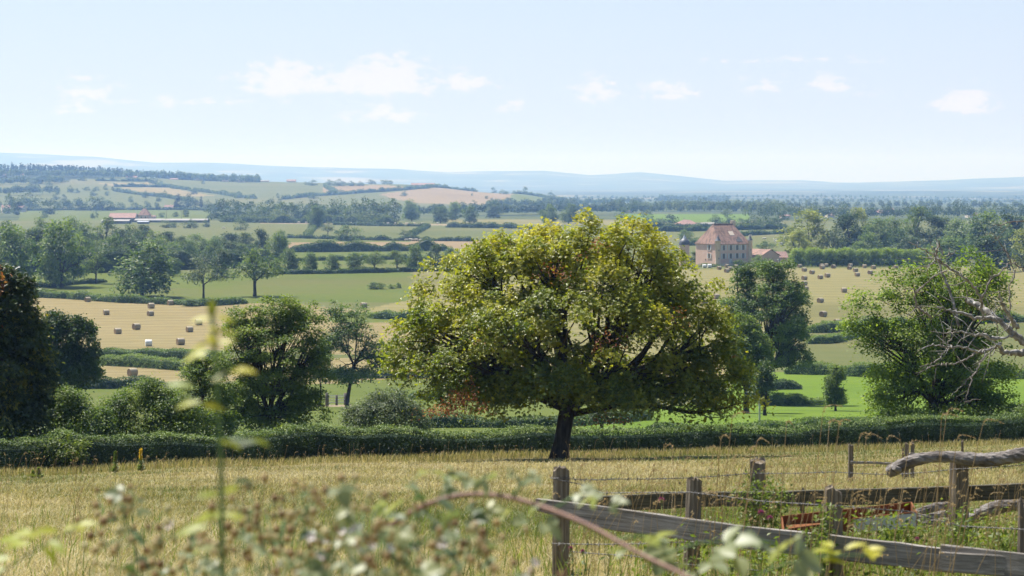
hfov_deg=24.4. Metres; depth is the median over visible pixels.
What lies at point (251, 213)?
distant tree
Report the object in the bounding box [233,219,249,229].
farm tree
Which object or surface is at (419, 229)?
hedge
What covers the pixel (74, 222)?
broadleaf tree
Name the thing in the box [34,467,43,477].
mullein plant
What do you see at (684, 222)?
red barn
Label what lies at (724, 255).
window
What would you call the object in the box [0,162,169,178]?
fir wood
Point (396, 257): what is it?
airy tree
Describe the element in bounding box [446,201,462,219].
field tree
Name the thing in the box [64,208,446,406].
earth track
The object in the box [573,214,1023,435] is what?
lush meadow
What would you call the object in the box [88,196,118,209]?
farm tree
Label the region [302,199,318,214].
distant tree
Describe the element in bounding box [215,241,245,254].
dark tree
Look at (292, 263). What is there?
broadleaf tree
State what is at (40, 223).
airy tree
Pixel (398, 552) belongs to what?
bramble bush
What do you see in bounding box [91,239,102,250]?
airy tree
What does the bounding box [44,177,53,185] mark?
hill tree
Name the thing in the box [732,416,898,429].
hedge
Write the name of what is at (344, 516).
bramble bush
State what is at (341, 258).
hedge
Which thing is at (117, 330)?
hay bale
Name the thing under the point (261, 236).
dark tree
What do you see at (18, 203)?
poplar tree
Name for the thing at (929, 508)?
cut branch
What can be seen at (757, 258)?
airy tree
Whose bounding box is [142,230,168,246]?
airy tree
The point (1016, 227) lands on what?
dark tree
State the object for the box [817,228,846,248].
sparse tree
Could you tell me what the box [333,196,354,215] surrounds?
distant tree
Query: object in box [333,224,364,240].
round bush
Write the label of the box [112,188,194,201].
hedge
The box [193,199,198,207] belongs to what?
poplar tree
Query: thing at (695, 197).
wood
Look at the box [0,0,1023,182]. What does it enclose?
sky
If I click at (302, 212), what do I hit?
distant tree
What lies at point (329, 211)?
distant tree
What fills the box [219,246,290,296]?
airy tree
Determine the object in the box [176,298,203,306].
round bush
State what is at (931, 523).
cut branch
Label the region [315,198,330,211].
distant tree
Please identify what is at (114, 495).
bramble bush
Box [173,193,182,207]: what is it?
fir tree
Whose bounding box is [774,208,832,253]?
pale tree
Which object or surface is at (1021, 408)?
leafy shrub
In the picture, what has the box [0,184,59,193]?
wood
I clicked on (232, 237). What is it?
dark tree
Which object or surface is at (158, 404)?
leafy shrub
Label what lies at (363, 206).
distant tree
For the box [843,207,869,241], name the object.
pale tree
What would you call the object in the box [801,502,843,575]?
creeper
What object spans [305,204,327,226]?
field tree
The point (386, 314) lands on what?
hedge
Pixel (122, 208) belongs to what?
hedge
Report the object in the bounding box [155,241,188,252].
broadleaf tree
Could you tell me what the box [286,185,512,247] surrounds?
stubble field
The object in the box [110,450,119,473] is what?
mullein plant
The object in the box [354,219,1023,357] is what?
mown meadow
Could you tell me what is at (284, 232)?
broadleaf tree
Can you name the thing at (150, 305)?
hay bale
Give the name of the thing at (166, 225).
farm tree
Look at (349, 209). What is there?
distant tree
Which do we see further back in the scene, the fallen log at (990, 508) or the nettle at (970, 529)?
the fallen log at (990, 508)
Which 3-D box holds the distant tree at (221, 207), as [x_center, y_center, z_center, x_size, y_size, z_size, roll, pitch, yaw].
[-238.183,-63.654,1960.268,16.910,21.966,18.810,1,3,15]
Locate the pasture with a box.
[0,194,1023,465]
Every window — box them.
[721,245,726,250]
[721,253,726,258]
[728,245,733,250]
[728,253,733,258]
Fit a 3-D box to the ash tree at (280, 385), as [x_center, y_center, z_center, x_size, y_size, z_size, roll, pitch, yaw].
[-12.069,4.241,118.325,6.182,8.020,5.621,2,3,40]
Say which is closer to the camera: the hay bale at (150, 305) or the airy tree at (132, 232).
the hay bale at (150, 305)
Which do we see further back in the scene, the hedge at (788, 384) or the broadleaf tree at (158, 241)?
the broadleaf tree at (158, 241)
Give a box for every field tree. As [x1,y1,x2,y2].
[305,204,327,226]
[319,222,334,234]
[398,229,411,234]
[400,198,421,220]
[428,205,452,222]
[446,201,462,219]
[460,205,479,222]
[484,203,504,217]
[536,204,560,224]
[558,202,578,223]
[581,210,596,223]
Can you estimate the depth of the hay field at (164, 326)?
496.93 m
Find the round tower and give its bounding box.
[679,235,689,264]
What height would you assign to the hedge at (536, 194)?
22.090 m
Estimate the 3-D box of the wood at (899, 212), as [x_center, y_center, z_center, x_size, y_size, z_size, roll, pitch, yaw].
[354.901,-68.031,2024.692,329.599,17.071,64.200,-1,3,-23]
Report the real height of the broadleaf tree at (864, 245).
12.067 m
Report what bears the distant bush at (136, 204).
on the meadow at (352, 287)
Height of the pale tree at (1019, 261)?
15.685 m
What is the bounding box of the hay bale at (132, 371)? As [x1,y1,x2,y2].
[127,368,137,375]
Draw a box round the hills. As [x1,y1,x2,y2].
[0,153,1023,200]
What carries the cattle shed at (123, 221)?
on the pasture
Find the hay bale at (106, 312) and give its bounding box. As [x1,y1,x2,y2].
[103,310,109,314]
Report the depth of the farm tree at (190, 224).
1618.46 m
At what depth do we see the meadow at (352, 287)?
631.80 m
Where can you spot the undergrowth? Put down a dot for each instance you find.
(753, 558)
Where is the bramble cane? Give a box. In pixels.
[355,466,822,575]
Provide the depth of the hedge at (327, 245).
1081.21 m
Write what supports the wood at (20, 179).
on the hillside
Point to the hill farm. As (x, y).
(417, 184)
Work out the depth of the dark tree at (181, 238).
948.09 m
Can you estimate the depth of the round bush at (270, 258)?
736.21 m
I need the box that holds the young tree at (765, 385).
[748,357,781,415]
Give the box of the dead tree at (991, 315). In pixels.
[898,220,1023,402]
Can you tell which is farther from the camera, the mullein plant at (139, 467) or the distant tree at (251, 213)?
the distant tree at (251, 213)
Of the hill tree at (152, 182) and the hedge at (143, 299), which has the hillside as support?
the hill tree at (152, 182)
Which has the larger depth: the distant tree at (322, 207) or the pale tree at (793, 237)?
the distant tree at (322, 207)
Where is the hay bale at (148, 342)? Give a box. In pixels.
[145,340,151,345]
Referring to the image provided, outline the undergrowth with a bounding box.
[0,481,1017,575]
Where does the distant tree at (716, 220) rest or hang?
on the pasture
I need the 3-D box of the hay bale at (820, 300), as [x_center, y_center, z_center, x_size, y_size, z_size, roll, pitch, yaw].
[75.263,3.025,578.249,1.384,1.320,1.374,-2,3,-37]
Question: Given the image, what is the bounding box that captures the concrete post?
[759,399,760,419]
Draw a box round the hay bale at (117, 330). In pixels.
[114,328,121,333]
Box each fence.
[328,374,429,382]
[536,465,1023,575]
[569,457,1023,544]
[848,439,963,481]
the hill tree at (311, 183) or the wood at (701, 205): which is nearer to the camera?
the wood at (701, 205)
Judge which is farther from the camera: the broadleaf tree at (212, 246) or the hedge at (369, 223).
the hedge at (369, 223)
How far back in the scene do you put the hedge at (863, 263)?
830.64 m
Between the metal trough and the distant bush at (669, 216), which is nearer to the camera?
the metal trough
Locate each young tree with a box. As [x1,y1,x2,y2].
[311,337,333,406]
[748,357,781,415]
[820,363,849,410]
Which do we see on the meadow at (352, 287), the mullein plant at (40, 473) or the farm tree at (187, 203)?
the farm tree at (187, 203)
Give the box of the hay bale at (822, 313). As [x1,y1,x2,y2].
[819,311,826,316]
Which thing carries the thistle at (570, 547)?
on the dry meadow at (653, 458)
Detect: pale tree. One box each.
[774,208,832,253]
[784,230,815,259]
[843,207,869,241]
[1008,228,1023,270]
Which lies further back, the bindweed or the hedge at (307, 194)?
the hedge at (307, 194)
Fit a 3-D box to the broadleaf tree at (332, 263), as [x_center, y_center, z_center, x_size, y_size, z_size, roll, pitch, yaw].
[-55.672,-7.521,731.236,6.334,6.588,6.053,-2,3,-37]
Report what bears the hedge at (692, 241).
on the pasture
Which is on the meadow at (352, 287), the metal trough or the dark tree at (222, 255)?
the dark tree at (222, 255)
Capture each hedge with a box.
[0,404,1023,473]
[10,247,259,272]
[27,206,211,210]
[29,289,247,305]
[35,278,107,286]
[37,242,268,259]
[77,375,168,388]
[95,176,153,181]
[97,347,219,361]
[99,353,202,370]
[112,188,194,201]
[113,183,167,186]
[158,182,257,198]
[219,213,396,223]
[279,265,461,273]
[280,185,430,199]
[287,234,473,240]
[288,238,447,251]
[294,253,407,260]
[303,221,321,235]
[323,183,337,192]
[332,221,422,225]
[354,369,437,378]
[367,309,421,319]
[406,223,430,236]
[408,391,442,398]
[409,409,656,427]
[422,183,477,191]
[445,221,531,228]
[511,190,556,198]
[627,221,780,226]
[647,421,693,428]
[650,222,788,231]
[688,237,699,245]
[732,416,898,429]
[740,227,796,235]
[749,378,802,389]
[755,391,844,405]
[783,360,1023,378]
[787,251,1023,259]
[789,256,934,265]
[806,310,1023,332]
[807,327,868,343]
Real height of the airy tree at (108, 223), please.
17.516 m
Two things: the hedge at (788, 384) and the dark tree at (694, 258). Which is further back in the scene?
the dark tree at (694, 258)
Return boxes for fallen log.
[886,447,1023,477]
[969,499,1023,523]
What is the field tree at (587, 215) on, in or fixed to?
on the mown meadow at (828, 291)
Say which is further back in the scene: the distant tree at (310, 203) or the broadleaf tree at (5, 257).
the distant tree at (310, 203)
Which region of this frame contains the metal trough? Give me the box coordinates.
[781,502,917,532]
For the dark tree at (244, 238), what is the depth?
979.27 m
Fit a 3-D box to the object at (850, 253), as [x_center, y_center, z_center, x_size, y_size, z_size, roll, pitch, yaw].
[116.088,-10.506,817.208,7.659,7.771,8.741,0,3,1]
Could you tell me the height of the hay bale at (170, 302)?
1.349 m
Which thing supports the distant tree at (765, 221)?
on the pasture
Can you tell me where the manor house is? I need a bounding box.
[694,221,752,265]
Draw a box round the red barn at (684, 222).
[675,220,695,224]
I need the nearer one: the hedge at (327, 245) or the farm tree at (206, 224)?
the hedge at (327, 245)
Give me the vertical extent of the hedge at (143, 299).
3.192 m
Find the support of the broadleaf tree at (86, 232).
on the pasture
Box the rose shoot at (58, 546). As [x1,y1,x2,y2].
[0,520,97,574]
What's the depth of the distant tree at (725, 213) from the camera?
1827.98 m
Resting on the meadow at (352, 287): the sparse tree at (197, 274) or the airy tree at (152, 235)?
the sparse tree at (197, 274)
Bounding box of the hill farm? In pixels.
[411,183,434,185]
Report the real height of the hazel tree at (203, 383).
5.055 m
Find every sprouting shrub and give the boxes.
[16,431,92,466]
[253,419,310,438]
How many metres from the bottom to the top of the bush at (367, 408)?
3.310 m
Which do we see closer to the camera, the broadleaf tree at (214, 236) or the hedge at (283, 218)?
the broadleaf tree at (214, 236)
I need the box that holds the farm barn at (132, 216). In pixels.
[108,213,138,221]
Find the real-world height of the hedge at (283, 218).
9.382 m
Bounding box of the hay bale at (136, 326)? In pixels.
[132,323,140,329]
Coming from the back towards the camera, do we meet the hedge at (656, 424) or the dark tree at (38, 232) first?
the dark tree at (38, 232)
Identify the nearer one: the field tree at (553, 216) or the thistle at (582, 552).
the thistle at (582, 552)
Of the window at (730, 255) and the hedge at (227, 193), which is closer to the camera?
the window at (730, 255)
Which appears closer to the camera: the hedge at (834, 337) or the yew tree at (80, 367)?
the yew tree at (80, 367)
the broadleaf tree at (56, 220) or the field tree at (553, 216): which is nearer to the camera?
the broadleaf tree at (56, 220)
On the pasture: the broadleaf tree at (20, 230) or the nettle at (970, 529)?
the broadleaf tree at (20, 230)
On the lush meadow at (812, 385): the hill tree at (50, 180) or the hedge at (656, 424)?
the hedge at (656, 424)
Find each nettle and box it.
[934,502,997,547]
[968,516,1016,551]
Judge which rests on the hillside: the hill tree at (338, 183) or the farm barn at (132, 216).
the hill tree at (338, 183)
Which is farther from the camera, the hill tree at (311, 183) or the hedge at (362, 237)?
the hill tree at (311, 183)
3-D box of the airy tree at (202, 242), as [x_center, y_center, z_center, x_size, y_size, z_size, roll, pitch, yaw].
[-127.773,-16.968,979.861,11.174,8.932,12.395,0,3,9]
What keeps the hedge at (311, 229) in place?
on the pasture
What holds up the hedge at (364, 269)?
on the meadow at (352, 287)
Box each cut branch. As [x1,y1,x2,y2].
[916,502,947,513]
[917,510,948,522]
[921,517,947,527]
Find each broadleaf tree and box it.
[0,219,43,279]
[0,225,33,255]
[30,217,97,287]
[43,219,71,242]
[60,215,85,242]
[75,220,104,250]
[99,233,131,253]
[108,238,178,296]
[142,237,169,251]
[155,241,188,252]
[165,257,183,275]
[173,238,200,255]
[187,232,206,244]
[200,237,223,255]
[204,235,225,245]
[235,243,248,257]
[264,232,291,260]
[273,229,288,252]
[273,247,302,270]
[301,250,318,269]
[321,254,340,269]
[343,251,364,268]
[404,244,428,268]
[443,246,461,265]
[847,232,882,259]
[862,215,896,252]
[878,215,911,247]
[921,235,971,264]
[937,216,970,254]
[955,209,1013,253]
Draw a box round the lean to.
[137,221,149,223]
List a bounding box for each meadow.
[0,445,1023,575]
[18,194,638,442]
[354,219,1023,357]
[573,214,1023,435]
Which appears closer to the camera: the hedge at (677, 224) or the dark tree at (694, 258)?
the dark tree at (694, 258)
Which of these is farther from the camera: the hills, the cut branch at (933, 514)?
the hills
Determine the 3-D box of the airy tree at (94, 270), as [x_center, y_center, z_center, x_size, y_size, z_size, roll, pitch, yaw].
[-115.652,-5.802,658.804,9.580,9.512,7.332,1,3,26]
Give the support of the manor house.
on the pasture
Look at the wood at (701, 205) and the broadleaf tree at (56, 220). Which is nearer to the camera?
the broadleaf tree at (56, 220)
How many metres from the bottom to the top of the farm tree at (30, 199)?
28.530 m
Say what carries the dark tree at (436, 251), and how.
on the pasture
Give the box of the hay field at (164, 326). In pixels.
[20,182,726,383]
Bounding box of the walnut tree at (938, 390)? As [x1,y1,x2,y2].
[831,245,1023,425]
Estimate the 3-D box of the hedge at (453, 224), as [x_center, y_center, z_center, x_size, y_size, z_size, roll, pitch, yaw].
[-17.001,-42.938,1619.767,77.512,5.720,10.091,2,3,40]
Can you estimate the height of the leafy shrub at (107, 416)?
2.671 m
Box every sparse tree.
[179,255,228,297]
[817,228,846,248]
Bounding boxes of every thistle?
[567,546,578,575]
[574,549,590,575]
[658,497,663,574]
[753,509,764,571]
[763,515,775,575]
[913,537,919,574]
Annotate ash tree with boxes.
[209,293,339,438]
[317,299,393,405]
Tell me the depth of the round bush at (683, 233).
1305.27 m
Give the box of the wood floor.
[0,171,122,181]
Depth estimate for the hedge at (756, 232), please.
1424.33 m
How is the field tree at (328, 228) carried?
on the pasture
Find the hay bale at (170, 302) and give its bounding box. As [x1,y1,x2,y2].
[167,300,173,304]
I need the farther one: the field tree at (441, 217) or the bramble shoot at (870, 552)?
the field tree at (441, 217)
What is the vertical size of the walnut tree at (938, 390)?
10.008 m
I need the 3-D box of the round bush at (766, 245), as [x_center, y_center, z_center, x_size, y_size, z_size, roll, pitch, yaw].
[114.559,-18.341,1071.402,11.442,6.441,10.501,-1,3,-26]
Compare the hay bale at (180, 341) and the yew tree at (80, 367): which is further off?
the hay bale at (180, 341)
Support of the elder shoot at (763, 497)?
on the dry meadow at (653, 458)
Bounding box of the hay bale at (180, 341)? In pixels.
[176,338,184,344]
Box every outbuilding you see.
[752,249,780,263]
[776,251,787,263]
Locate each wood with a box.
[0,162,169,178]
[0,168,261,181]
[0,175,63,183]
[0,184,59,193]
[0,196,82,207]
[182,173,259,181]
[207,202,408,211]
[410,200,648,213]
[485,197,1022,207]
[542,196,1023,203]
[575,193,1023,199]
[600,197,788,211]
[657,193,729,200]
[742,199,1023,216]
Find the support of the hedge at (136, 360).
on the hay field at (164, 326)
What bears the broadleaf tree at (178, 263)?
on the meadow at (352, 287)
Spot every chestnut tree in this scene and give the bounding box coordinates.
[0,262,68,446]
[367,205,775,458]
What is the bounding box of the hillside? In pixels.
[0,177,553,208]
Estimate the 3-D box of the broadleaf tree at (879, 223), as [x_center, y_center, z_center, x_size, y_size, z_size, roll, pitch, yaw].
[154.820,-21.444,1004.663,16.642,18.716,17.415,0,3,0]
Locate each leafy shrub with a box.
[46,383,109,437]
[83,403,121,441]
[88,372,224,443]
[979,402,1023,422]
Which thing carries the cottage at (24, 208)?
on the meadow at (352, 287)
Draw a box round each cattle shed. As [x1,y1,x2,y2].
[101,219,131,223]
[134,219,209,222]
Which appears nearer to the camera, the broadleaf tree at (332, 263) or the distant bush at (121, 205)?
the broadleaf tree at (332, 263)
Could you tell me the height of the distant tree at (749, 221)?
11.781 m
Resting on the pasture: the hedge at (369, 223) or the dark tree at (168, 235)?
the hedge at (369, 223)
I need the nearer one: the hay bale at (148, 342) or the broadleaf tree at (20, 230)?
the hay bale at (148, 342)
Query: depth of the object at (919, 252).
816.76 m
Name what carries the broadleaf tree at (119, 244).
on the pasture
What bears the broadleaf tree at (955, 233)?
on the pasture
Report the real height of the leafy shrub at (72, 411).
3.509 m
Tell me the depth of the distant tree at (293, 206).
1899.99 m
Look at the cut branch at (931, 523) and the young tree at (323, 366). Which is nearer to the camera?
the cut branch at (931, 523)
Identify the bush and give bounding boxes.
[75,484,232,575]
[116,202,125,207]
[128,201,142,209]
[151,202,160,209]
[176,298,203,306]
[180,473,365,575]
[259,254,278,269]
[296,490,566,575]
[332,385,436,435]
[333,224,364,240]
[366,282,388,288]
[663,214,678,222]
[677,229,693,239]
[698,263,719,266]
[731,259,743,265]
[756,241,777,251]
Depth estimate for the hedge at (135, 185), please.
4000.12 m
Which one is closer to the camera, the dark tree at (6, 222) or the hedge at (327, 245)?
the dark tree at (6, 222)
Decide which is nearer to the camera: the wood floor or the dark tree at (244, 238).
the dark tree at (244, 238)
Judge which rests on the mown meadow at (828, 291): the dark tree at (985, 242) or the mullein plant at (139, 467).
the dark tree at (985, 242)
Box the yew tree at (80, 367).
[38,306,106,422]
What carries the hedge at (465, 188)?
on the hillside
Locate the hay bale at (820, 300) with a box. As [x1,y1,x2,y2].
[817,298,823,302]
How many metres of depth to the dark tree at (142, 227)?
1046.20 m
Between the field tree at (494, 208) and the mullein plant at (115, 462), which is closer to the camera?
the mullein plant at (115, 462)
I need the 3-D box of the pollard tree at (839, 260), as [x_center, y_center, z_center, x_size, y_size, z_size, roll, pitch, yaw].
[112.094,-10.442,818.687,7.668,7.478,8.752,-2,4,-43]
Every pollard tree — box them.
[789,247,807,265]
[804,246,823,266]
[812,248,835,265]
[824,247,847,265]
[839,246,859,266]
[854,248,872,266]
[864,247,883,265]
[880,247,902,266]
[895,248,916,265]
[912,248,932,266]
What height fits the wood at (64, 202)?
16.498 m
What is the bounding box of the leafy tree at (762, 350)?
[723,311,776,412]
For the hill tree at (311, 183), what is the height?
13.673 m
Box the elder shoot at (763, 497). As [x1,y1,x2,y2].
[724,468,796,560]
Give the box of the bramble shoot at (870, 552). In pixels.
[756,541,884,575]
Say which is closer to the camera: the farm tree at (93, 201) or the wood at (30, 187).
the farm tree at (93, 201)
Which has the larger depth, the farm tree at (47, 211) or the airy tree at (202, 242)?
the farm tree at (47, 211)
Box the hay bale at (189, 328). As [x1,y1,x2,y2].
[186,326,192,331]
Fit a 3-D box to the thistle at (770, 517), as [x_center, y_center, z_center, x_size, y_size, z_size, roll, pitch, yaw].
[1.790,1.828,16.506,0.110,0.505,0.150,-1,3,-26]
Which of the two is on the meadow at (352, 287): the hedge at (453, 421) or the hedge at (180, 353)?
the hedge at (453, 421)
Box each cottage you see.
[1,205,10,212]
[17,205,26,211]
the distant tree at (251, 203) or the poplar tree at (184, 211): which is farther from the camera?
the poplar tree at (184, 211)
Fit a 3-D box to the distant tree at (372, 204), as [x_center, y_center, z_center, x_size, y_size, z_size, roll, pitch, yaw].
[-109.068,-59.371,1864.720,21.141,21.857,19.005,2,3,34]
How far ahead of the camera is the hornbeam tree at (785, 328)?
268.89 m
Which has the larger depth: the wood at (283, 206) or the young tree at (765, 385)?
the wood at (283, 206)
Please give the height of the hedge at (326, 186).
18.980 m
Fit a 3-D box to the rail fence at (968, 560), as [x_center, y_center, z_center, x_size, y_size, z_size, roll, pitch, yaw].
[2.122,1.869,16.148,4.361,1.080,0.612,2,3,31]
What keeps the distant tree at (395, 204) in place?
on the pasture
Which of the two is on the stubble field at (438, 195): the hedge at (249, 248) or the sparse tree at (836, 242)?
the hedge at (249, 248)
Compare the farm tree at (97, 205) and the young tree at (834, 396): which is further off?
the farm tree at (97, 205)
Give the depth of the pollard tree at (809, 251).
817.10 m
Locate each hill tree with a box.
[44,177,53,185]
[148,175,157,183]
[307,180,317,185]
[307,193,318,198]
[333,179,345,185]
[353,182,364,185]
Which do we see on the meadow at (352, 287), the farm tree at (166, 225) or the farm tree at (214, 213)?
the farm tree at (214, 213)
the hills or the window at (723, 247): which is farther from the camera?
the hills
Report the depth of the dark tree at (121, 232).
946.31 m
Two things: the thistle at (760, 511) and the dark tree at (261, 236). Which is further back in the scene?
the dark tree at (261, 236)
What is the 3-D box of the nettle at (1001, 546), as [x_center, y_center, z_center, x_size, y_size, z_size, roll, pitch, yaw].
[3.530,1.872,17.116,0.396,0.487,0.503,2,3,41]
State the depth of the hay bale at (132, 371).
359.68 m
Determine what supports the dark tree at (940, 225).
on the pasture
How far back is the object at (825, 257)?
817.07 m
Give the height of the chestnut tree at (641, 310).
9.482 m
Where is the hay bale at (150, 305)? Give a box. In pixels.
[147,303,154,308]
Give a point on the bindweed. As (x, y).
(891, 532)
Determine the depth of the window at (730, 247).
827.95 m
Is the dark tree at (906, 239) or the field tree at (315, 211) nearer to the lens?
the dark tree at (906, 239)
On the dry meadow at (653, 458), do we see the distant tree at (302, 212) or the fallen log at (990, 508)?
the fallen log at (990, 508)
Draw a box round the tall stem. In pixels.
[165,298,270,575]
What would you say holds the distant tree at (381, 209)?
on the pasture
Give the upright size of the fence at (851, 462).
1.469 m
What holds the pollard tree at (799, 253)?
on the pasture
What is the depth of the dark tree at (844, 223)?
981.77 m
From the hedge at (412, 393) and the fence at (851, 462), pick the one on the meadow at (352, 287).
the hedge at (412, 393)
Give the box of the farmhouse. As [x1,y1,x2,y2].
[138,207,151,218]
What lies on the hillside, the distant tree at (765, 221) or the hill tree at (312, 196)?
the hill tree at (312, 196)
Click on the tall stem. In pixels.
(212, 338)
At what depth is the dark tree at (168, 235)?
1005.07 m
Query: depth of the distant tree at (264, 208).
1930.96 m
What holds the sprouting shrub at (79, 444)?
on the dry meadow at (653, 458)
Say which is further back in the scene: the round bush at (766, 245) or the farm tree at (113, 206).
the farm tree at (113, 206)
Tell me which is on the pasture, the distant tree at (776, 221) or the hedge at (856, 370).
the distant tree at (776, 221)
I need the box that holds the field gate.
[314,392,346,405]
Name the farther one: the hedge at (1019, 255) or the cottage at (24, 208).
the cottage at (24, 208)
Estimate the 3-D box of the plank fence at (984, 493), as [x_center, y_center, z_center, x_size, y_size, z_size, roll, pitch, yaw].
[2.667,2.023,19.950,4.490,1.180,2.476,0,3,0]
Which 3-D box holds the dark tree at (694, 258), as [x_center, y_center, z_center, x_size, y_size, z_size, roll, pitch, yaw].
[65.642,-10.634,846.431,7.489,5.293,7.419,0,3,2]
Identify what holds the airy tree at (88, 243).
on the pasture
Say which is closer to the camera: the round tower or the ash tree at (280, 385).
the ash tree at (280, 385)
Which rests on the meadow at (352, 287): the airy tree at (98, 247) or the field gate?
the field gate
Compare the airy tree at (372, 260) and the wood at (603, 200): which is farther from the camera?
the wood at (603, 200)
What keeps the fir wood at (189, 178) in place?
on the hillside
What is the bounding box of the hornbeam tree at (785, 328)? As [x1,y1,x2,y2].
[716,254,816,396]
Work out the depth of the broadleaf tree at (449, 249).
786.29 m
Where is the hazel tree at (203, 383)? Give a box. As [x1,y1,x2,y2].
[174,350,242,437]
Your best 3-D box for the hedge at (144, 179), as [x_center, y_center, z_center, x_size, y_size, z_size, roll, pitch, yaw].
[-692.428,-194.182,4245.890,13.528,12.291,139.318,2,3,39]
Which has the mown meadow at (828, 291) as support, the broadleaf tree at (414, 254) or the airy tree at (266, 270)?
the broadleaf tree at (414, 254)
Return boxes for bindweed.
[851,504,931,569]
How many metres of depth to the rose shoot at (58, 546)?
3.64 m
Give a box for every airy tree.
[26,217,54,243]
[65,234,99,251]
[79,250,116,283]
[88,215,120,243]
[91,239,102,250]
[122,224,148,242]
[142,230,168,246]
[193,236,210,248]
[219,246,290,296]
[362,251,390,266]
[386,250,409,267]
[748,255,767,264]
[896,205,931,248]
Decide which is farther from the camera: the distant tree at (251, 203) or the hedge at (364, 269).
the distant tree at (251, 203)
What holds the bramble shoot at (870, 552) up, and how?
on the dry meadow at (653, 458)
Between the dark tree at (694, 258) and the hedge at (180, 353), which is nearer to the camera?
the hedge at (180, 353)
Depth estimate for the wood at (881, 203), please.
3434.55 m
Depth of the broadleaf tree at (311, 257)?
727.71 m
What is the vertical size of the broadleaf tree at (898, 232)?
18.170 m
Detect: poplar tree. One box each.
[10,198,24,214]
[181,209,189,216]
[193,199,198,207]
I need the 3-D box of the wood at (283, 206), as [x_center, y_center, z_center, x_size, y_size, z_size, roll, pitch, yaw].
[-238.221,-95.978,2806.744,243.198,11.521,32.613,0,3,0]
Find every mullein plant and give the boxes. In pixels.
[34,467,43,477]
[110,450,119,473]
[136,448,145,470]
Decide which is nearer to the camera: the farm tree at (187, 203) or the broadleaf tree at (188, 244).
the broadleaf tree at (188, 244)
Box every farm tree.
[1,193,15,213]
[17,188,44,207]
[39,198,61,213]
[70,198,86,210]
[78,196,101,210]
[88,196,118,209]
[103,198,114,210]
[159,218,172,227]
[180,192,195,207]
[180,219,198,227]
[201,199,212,208]
[201,218,209,226]
[203,203,219,219]
[211,197,219,209]
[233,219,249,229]
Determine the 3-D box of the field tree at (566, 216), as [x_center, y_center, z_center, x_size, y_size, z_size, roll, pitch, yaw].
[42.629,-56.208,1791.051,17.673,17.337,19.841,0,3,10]
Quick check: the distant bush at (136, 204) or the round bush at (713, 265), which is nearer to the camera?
the round bush at (713, 265)
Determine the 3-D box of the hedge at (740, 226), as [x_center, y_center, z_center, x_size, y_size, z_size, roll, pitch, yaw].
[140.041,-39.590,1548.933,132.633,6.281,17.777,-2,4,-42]
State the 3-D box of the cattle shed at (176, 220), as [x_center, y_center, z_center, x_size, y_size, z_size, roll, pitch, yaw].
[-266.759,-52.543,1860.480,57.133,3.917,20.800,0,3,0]
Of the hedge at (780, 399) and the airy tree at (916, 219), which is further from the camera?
the airy tree at (916, 219)
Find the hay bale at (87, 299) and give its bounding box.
[84,297,90,301]
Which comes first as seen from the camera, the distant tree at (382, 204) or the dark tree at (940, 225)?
the dark tree at (940, 225)
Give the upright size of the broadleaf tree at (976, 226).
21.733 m
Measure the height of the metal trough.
0.137 m
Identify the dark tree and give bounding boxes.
[0,220,18,249]
[17,227,50,257]
[105,227,134,248]
[120,235,147,254]
[135,224,157,247]
[159,229,177,244]
[172,236,185,244]
[210,246,235,276]
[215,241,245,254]
[220,231,241,247]
[232,231,254,246]
[251,226,269,252]
[426,244,443,266]
[689,252,695,264]
[826,209,871,248]
[889,234,934,259]
[916,212,957,250]
[958,232,1017,271]
[991,210,1023,252]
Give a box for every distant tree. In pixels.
[214,198,233,220]
[226,195,242,217]
[231,196,255,217]
[243,200,268,216]
[255,199,278,216]
[270,201,291,217]
[270,209,283,217]
[284,202,301,218]
[289,201,308,218]
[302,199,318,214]
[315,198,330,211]
[323,196,343,215]
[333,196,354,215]
[341,196,364,216]
[354,195,377,217]
[362,199,383,218]
[371,201,400,219]
[374,198,389,216]
[384,198,400,221]
[612,207,627,217]
[641,209,655,222]
[707,214,723,222]
[721,209,735,222]
[743,214,761,223]
[756,214,774,224]
[767,212,788,225]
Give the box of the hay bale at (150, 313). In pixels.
[147,311,153,315]
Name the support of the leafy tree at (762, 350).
on the lush meadow at (812, 385)
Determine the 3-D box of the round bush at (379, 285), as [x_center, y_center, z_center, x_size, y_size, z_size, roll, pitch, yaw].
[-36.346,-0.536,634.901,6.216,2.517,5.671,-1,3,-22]
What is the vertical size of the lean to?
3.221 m
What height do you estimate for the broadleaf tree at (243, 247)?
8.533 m

